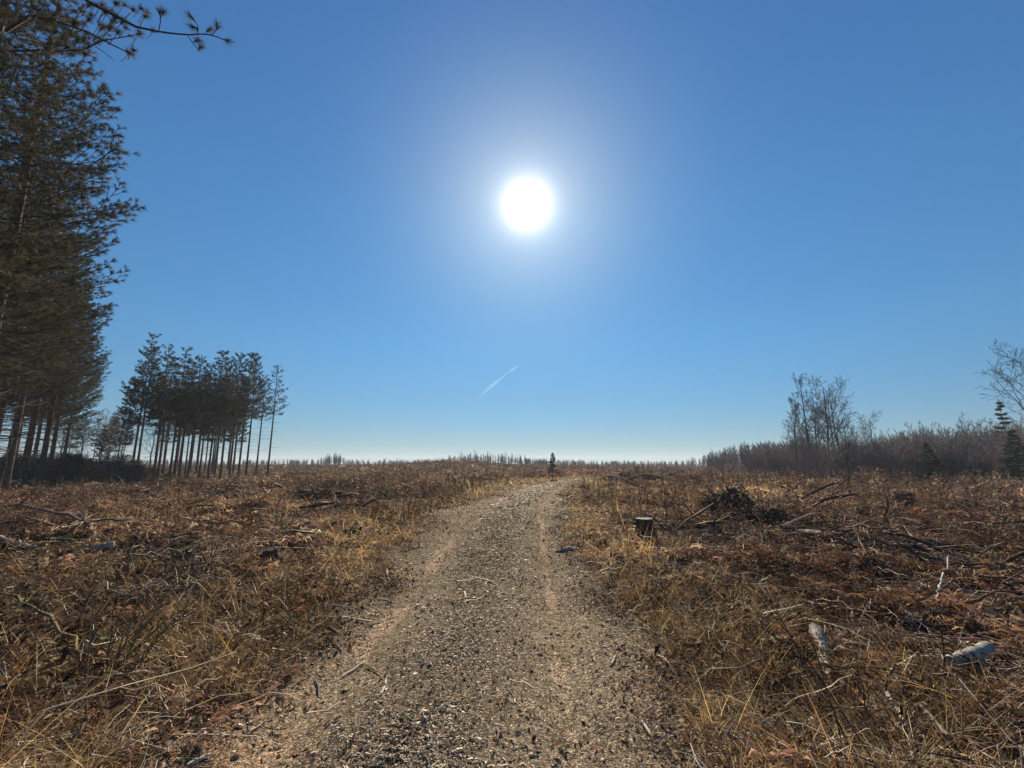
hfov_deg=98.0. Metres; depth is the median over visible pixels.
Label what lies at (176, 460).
pine tree
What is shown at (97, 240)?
pine tree
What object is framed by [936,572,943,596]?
stick
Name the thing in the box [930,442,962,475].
thicket shrub
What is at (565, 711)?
track
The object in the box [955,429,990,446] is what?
thicket shrub
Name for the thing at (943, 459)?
thicket shrub
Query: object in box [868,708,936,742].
stick
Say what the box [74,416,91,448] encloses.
pine tree
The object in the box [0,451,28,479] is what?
undergrowth shrub
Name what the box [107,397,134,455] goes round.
pine tree
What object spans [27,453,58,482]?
undergrowth shrub
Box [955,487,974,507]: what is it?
broken sapling
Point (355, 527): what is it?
tree stump
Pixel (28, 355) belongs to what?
pine tree
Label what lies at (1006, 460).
spruce tree
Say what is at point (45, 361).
pine tree
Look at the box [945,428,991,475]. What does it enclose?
thicket shrub
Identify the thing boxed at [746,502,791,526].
upturned stump
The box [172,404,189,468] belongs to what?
pine tree
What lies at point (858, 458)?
thicket shrub
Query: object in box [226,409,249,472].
pine tree
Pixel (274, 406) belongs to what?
pine tree
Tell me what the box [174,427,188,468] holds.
pine tree
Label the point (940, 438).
thicket shrub
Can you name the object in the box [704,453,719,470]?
thicket shrub
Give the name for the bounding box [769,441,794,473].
thicket shrub
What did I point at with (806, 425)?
bare tree
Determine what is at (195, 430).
pine tree
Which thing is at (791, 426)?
bare tree
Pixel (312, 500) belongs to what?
dead weed
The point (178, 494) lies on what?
dead weed
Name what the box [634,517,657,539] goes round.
tree stump
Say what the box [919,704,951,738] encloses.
stick
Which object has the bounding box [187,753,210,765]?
stick
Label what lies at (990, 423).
bare tree
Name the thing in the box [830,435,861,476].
thicket shrub
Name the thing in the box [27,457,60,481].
undergrowth shrub
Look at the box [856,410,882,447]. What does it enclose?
bare tree
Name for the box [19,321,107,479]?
pine tree
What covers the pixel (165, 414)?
pine tree
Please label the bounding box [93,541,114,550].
cut log
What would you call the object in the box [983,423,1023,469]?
thicket shrub
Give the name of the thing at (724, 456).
thicket shrub
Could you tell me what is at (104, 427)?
scrub tree
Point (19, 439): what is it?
pine tree
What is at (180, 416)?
pine tree
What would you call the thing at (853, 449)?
thicket shrub
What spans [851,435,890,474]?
thicket shrub
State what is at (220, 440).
pine tree
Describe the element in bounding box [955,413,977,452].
bare tree
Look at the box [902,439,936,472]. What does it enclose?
thicket shrub
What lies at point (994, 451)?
thicket shrub
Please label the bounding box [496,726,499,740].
stick
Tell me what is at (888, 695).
stick
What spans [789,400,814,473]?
bare tree
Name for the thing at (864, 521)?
tree stump
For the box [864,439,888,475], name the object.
thicket shrub
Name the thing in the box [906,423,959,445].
thicket shrub
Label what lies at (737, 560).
dead weed
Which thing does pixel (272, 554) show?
tree stump
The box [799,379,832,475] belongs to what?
bare tree
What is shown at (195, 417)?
pine tree
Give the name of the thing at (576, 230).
sky
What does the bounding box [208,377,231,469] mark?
pine tree
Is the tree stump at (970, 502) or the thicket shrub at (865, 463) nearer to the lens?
the tree stump at (970, 502)
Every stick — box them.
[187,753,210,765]
[246,720,266,733]
[314,678,319,695]
[323,628,342,651]
[341,661,364,677]
[381,678,386,693]
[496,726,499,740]
[641,720,650,734]
[808,737,839,754]
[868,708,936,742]
[884,691,908,726]
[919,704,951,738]
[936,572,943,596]
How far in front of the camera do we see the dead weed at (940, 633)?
3.23 m
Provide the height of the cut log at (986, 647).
0.111 m
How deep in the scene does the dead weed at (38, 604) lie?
4.37 m
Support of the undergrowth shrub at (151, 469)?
on the ground at (866, 564)
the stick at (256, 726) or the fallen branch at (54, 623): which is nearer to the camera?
the stick at (256, 726)
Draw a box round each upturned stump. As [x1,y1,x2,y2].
[599,471,668,481]
[659,472,700,479]
[666,553,693,565]
[698,483,755,516]
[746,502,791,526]
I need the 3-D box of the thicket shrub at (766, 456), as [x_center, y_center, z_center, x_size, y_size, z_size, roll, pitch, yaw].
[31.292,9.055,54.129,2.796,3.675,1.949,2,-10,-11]
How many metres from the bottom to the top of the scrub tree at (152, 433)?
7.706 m
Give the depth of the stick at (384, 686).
3.20 m
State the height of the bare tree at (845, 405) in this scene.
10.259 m
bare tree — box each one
[779,391,806,475]
[787,373,824,448]
[787,413,805,475]
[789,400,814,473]
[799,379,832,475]
[800,373,857,478]
[806,411,825,453]
[807,382,857,477]
[814,387,842,475]
[831,411,859,475]
[847,421,862,468]
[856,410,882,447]
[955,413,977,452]
[966,419,1003,471]
[970,424,988,460]
[976,341,1023,422]
[983,417,1004,439]
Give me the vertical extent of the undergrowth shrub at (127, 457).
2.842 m
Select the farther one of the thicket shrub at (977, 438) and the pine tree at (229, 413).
the thicket shrub at (977, 438)
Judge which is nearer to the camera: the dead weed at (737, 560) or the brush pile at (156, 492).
the dead weed at (737, 560)
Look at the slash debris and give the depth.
8.26 m
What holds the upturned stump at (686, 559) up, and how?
on the ground at (866, 564)
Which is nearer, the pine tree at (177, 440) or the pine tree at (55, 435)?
the pine tree at (55, 435)
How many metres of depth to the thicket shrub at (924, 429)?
60.88 m
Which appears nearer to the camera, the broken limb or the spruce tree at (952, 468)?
the broken limb
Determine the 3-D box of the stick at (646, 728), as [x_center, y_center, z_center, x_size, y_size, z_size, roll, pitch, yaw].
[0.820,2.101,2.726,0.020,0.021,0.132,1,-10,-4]
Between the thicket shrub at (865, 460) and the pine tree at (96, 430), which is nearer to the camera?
the thicket shrub at (865, 460)
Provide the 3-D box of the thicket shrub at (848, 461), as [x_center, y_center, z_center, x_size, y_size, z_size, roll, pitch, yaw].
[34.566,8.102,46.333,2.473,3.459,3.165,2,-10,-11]
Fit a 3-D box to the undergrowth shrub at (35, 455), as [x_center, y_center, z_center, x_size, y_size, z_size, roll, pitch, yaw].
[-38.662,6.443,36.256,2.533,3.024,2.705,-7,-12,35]
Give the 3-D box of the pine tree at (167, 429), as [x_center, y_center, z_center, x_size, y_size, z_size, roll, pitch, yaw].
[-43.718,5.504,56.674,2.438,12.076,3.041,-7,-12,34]
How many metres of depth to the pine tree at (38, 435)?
45.69 m
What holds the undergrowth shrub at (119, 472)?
on the ground at (866, 564)
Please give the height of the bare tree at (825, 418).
10.647 m
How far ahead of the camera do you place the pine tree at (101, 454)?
47.38 m
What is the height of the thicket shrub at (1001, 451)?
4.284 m
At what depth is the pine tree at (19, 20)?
8.57 m
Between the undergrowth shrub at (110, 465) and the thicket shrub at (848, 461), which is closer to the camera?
the undergrowth shrub at (110, 465)
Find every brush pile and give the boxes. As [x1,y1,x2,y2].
[123,489,164,499]
[295,485,357,497]
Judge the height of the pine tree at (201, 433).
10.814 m
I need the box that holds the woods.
[47,441,880,466]
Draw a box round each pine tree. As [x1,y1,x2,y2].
[0,0,136,443]
[0,0,147,440]
[0,0,236,287]
[0,89,103,459]
[0,140,88,457]
[0,180,113,489]
[0,182,82,449]
[0,275,78,463]
[1,229,110,486]
[2,243,111,485]
[2,279,39,447]
[3,346,78,456]
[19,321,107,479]
[40,338,105,452]
[60,413,84,455]
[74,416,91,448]
[88,419,102,458]
[91,424,109,460]
[96,411,124,453]
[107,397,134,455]
[117,346,169,461]
[119,332,166,465]
[119,414,135,454]
[140,344,183,478]
[149,380,172,466]
[150,355,185,477]
[153,398,172,472]
[156,397,178,472]
[157,382,180,473]
[160,346,199,478]
[170,369,195,475]
[172,355,216,477]
[172,387,189,475]
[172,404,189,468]
[174,360,200,478]
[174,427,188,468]
[178,391,199,474]
[182,374,211,471]
[190,384,213,473]
[191,362,220,477]
[194,375,210,470]
[198,401,218,473]
[199,350,233,479]
[205,395,230,474]
[208,356,246,478]
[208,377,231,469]
[210,360,235,477]
[219,352,252,478]
[222,381,243,470]
[226,393,247,473]
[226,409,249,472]
[234,352,262,475]
[237,354,269,475]
[251,374,276,476]
[258,365,289,476]
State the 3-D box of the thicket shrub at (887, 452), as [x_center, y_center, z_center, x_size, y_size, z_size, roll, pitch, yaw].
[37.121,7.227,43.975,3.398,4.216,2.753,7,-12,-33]
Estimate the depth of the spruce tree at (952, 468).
43.11 m
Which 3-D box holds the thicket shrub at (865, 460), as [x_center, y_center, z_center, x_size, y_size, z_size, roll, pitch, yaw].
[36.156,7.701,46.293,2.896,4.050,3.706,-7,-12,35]
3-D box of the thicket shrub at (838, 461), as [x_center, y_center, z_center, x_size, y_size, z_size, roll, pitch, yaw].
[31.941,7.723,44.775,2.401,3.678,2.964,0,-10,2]
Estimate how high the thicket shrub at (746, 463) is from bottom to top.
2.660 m
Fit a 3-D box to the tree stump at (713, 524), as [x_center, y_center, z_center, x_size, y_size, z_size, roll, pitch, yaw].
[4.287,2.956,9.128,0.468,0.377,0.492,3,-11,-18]
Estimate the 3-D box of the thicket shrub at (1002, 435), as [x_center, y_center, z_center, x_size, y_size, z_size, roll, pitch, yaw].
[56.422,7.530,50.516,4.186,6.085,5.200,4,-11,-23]
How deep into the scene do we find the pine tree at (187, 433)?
53.85 m
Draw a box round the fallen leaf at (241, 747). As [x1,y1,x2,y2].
[238,744,245,751]
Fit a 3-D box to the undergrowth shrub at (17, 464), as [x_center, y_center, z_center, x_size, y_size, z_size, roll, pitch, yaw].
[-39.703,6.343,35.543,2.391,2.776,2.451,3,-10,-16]
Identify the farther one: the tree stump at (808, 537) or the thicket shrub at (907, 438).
the thicket shrub at (907, 438)
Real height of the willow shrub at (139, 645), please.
0.803 m
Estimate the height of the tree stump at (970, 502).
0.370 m
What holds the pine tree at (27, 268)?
on the ground at (866, 564)
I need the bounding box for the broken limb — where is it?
[809,623,832,687]
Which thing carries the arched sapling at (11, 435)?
on the ground at (866, 564)
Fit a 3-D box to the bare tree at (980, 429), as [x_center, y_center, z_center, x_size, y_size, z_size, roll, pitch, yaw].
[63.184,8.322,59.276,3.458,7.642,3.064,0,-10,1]
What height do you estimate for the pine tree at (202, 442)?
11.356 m
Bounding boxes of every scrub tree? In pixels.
[57,415,86,454]
[73,418,95,458]
[93,411,117,459]
[95,408,123,460]
[117,402,139,455]
[138,414,173,471]
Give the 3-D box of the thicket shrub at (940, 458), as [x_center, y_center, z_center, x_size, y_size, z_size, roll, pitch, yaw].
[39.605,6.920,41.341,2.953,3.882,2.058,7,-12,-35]
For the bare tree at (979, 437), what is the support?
on the ground at (866, 564)
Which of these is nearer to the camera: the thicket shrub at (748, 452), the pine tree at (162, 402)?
the pine tree at (162, 402)
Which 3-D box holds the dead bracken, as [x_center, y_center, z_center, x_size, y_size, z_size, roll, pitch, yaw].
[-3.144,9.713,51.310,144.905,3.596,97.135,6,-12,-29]
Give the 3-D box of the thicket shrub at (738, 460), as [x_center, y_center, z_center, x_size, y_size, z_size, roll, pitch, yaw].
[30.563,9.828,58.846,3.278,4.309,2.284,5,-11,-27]
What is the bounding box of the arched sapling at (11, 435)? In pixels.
[1,376,25,482]
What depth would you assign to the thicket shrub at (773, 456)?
52.19 m
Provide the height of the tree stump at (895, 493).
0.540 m
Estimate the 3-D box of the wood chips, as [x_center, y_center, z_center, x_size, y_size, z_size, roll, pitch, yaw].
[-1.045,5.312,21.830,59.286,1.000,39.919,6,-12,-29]
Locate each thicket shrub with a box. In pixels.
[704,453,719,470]
[709,448,734,470]
[725,445,739,472]
[735,443,753,472]
[738,445,760,469]
[740,447,755,472]
[741,453,760,472]
[742,442,775,472]
[754,448,774,472]
[756,447,783,474]
[758,443,778,470]
[763,442,794,472]
[763,448,784,474]
[766,448,790,474]
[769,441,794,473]
[775,448,792,472]
[792,431,830,449]
[793,439,825,471]
[798,435,846,478]
[799,438,818,475]
[804,441,839,475]
[822,444,845,477]
[826,440,853,476]
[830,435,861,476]
[830,438,863,474]
[832,442,863,476]
[834,446,859,474]
[839,441,861,473]
[847,440,874,476]
[850,442,872,472]
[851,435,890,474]
[854,439,883,473]
[861,439,905,476]
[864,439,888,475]
[871,436,908,476]
[873,438,907,477]
[875,440,907,476]
[882,437,918,476]
[889,437,919,476]
[892,430,925,473]
[893,428,940,443]
[898,440,919,475]
[900,422,929,446]
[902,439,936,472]
[903,437,947,473]
[905,429,946,472]
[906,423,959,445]
[910,432,953,473]
[913,433,972,477]
[915,438,961,475]
[918,421,938,440]
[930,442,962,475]
[931,438,949,477]
[934,434,971,474]
[937,429,987,476]
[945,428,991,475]
[954,433,1006,477]
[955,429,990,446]
[956,433,995,476]
[971,429,1023,477]
[977,427,1023,472]
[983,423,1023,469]
[983,423,1023,473]
[989,433,1023,477]
[1002,416,1023,436]
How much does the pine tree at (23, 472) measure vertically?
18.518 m
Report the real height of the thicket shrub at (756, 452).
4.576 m
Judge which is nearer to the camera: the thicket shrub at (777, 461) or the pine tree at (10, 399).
the pine tree at (10, 399)
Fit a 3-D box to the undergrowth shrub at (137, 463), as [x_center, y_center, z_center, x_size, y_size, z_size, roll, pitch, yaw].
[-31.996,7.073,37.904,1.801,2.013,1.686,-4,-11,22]
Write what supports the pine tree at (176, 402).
on the ground at (866, 564)
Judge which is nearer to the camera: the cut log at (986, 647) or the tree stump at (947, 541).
the cut log at (986, 647)
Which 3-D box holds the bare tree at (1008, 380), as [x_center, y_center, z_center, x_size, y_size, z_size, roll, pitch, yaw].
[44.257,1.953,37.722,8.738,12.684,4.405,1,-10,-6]
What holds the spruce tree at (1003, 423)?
on the ground at (866, 564)
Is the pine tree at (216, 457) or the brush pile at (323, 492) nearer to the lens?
the brush pile at (323, 492)
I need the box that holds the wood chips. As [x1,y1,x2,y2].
[5,477,1023,767]
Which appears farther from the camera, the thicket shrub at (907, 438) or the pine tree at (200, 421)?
the pine tree at (200, 421)
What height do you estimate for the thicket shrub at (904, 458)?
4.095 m
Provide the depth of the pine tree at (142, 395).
39.22 m
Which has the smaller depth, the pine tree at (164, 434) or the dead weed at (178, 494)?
the dead weed at (178, 494)
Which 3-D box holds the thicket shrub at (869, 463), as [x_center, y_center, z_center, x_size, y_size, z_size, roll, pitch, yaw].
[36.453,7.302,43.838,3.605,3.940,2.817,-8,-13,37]
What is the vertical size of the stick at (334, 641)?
0.048 m
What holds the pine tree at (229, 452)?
on the ground at (866, 564)
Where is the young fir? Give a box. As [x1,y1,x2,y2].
[547,452,559,479]
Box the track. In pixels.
[132,477,708,767]
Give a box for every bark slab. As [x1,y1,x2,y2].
[245,635,265,644]
[554,546,576,551]
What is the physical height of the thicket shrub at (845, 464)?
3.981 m
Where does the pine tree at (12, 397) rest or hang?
on the ground at (866, 564)
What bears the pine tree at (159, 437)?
on the ground at (866, 564)
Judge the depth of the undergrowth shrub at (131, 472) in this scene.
33.96 m
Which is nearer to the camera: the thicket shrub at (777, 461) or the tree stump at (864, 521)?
the tree stump at (864, 521)
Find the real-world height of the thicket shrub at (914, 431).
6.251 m
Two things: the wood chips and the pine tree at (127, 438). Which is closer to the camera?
the wood chips
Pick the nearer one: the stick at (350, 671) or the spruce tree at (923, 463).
the stick at (350, 671)
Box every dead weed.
[25,587,53,620]
[166,472,189,516]
[205,514,229,570]
[274,499,289,538]
[307,486,316,511]
[729,544,746,617]
[739,576,874,764]
[820,636,873,735]
[904,592,947,684]
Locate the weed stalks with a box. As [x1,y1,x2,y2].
[0,457,1023,767]
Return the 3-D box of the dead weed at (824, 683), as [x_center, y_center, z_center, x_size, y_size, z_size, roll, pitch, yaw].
[1.627,1.578,2.466,0.637,1.017,0.209,0,-10,0]
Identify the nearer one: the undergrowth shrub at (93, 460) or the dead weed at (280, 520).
the dead weed at (280, 520)
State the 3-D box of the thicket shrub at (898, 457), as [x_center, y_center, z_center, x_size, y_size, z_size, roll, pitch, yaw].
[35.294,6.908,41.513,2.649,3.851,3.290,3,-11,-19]
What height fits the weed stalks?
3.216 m
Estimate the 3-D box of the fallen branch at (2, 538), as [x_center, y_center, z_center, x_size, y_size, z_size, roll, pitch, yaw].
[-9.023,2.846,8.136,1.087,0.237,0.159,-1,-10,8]
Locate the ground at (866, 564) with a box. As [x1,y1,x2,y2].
[0,460,1023,767]
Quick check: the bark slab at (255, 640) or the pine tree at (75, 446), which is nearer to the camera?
the bark slab at (255, 640)
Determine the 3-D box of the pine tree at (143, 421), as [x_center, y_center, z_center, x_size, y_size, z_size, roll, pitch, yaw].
[-33.265,2.417,40.038,3.740,12.287,3.730,7,-12,-36]
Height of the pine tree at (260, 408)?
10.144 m
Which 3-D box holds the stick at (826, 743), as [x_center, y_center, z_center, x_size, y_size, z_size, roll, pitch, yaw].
[1.708,2.027,2.478,0.402,0.034,0.026,5,-11,-28]
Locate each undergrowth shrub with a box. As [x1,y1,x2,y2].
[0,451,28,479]
[0,453,33,479]
[13,452,55,480]
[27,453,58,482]
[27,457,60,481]
[43,446,85,484]
[45,447,86,480]
[65,451,94,481]
[79,453,104,476]
[82,455,109,481]
[96,451,126,477]
[97,457,129,482]
[107,459,129,481]
[113,449,139,465]
[121,459,139,480]
[123,462,146,481]
[128,456,147,477]
[143,465,159,478]
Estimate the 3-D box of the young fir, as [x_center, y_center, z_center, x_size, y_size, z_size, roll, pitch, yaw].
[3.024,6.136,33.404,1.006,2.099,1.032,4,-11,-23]
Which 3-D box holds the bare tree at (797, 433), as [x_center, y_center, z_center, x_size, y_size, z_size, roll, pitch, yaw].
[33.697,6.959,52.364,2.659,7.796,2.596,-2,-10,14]
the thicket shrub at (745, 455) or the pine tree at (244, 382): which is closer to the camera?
the pine tree at (244, 382)
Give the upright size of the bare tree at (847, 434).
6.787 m
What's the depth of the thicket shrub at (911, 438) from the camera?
59.17 m
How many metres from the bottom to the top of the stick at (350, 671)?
0.021 m
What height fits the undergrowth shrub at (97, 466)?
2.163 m
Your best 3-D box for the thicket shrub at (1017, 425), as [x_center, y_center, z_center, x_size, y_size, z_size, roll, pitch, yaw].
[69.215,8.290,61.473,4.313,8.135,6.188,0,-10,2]
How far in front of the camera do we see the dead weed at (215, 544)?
6.35 m
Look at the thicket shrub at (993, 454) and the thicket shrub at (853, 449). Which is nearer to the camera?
the thicket shrub at (993, 454)
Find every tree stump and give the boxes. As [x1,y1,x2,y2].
[254,547,282,566]
[345,525,362,536]
[592,538,608,547]
[609,551,625,561]
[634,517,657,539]
[705,519,721,532]
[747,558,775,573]
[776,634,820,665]
[796,529,824,543]
[856,517,873,529]
[893,491,914,506]
[926,537,958,552]
[961,498,981,507]
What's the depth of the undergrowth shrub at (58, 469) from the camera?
31.66 m
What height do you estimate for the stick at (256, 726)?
0.016 m
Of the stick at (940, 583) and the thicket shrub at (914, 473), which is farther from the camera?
the thicket shrub at (914, 473)
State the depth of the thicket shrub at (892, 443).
44.08 m
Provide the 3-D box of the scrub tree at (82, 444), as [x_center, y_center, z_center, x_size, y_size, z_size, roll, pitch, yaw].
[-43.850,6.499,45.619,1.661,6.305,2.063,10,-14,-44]
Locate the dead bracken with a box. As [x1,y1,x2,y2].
[0,457,1023,767]
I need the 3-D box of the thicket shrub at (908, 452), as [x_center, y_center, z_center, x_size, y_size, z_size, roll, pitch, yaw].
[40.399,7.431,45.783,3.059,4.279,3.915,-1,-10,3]
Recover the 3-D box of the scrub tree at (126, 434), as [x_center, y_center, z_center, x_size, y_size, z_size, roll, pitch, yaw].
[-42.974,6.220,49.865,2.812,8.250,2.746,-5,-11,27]
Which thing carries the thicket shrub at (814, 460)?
on the ground at (866, 564)
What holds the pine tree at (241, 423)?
on the ground at (866, 564)
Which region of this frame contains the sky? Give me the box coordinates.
[0,0,1023,463]
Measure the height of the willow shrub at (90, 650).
0.746 m
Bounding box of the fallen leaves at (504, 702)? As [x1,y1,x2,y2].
[0,468,1023,767]
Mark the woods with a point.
(167, 462)
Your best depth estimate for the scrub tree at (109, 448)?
39.65 m
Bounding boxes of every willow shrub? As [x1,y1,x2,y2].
[71,576,140,682]
[105,562,224,674]
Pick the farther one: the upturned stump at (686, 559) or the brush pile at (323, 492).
the brush pile at (323, 492)
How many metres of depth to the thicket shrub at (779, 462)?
50.16 m
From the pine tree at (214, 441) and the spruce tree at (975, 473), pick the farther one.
the pine tree at (214, 441)
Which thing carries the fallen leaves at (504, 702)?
on the ground at (866, 564)
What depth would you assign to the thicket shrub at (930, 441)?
44.33 m
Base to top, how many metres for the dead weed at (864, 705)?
0.572 m
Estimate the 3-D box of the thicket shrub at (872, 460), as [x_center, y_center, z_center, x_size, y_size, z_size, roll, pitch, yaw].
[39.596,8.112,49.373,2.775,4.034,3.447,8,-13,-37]
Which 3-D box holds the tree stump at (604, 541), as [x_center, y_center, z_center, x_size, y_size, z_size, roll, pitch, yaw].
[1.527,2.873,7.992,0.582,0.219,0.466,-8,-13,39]
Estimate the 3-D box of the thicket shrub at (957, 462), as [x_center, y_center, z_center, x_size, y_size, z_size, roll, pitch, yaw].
[39.792,6.347,39.523,2.443,4.609,3.506,9,-14,-43]
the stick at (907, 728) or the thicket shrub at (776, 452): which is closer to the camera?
the stick at (907, 728)
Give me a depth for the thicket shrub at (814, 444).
56.86 m
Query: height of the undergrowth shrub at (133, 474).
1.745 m
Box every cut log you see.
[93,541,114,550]
[945,641,996,668]
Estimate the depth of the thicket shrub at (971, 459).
40.87 m
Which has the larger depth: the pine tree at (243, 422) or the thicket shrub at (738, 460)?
the thicket shrub at (738, 460)
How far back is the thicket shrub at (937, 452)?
41.25 m
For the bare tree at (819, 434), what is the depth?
51.71 m
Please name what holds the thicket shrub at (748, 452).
on the ground at (866, 564)
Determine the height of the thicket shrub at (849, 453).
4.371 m
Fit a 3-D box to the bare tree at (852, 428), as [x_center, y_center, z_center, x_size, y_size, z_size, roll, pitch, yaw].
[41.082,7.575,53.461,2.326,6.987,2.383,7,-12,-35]
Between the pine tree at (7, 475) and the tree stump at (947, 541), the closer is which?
the tree stump at (947, 541)
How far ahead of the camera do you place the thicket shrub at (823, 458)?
39.35 m
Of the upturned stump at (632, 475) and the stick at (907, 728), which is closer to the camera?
the stick at (907, 728)
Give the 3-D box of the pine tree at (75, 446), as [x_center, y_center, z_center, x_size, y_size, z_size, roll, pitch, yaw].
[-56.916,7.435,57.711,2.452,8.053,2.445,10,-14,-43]
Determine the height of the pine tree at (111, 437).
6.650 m
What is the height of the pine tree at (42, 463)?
17.310 m
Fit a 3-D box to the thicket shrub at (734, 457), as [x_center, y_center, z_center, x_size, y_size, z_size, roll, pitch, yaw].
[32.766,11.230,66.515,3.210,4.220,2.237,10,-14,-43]
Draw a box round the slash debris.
[0,459,1023,767]
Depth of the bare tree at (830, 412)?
50.19 m
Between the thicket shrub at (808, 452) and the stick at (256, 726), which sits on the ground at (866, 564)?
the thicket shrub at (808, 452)
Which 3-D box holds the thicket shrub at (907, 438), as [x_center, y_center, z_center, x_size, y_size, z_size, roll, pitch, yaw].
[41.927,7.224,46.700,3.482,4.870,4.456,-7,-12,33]
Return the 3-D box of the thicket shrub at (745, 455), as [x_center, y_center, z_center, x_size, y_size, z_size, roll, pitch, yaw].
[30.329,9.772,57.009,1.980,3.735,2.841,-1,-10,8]
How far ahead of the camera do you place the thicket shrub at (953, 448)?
45.36 m
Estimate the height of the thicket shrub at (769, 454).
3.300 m
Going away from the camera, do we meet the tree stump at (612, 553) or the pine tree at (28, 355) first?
the tree stump at (612, 553)
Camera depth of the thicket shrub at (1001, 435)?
49.71 m
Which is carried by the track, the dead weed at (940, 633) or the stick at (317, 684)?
the stick at (317, 684)
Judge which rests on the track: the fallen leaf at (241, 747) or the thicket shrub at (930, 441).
the fallen leaf at (241, 747)
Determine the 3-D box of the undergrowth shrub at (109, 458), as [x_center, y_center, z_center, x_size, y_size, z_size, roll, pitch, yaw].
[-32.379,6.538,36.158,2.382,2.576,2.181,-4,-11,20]
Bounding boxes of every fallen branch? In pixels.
[0,535,38,546]
[0,592,97,672]
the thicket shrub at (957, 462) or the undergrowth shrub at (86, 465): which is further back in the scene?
the thicket shrub at (957, 462)
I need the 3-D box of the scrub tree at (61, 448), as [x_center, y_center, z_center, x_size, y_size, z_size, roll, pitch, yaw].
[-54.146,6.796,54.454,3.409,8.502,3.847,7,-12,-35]
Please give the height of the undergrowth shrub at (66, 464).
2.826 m
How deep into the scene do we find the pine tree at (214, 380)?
40.10 m
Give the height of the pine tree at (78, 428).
16.560 m
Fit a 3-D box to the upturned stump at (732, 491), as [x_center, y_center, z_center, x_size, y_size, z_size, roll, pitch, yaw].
[5.295,2.845,11.092,1.458,0.821,1.132,-3,-10,15]
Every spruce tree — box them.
[915,442,945,480]
[944,445,962,476]
[958,443,989,477]
[990,399,1023,473]
[996,429,1023,480]
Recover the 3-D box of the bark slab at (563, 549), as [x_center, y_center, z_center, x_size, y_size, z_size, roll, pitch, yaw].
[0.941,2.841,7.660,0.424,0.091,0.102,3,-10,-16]
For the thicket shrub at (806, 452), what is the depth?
45.83 m
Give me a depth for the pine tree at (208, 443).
55.13 m
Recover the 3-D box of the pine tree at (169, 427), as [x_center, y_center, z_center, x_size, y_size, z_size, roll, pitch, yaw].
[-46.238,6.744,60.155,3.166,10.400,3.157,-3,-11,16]
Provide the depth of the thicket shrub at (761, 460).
55.76 m
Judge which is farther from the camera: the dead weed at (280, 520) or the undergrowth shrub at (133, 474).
the undergrowth shrub at (133, 474)
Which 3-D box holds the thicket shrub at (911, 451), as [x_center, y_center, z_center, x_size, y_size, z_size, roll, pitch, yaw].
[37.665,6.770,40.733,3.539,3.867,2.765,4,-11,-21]
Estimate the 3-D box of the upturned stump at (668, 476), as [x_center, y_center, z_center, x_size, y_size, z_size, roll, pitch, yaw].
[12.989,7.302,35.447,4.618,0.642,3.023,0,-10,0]
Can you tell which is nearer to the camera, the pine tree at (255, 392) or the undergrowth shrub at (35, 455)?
the undergrowth shrub at (35, 455)

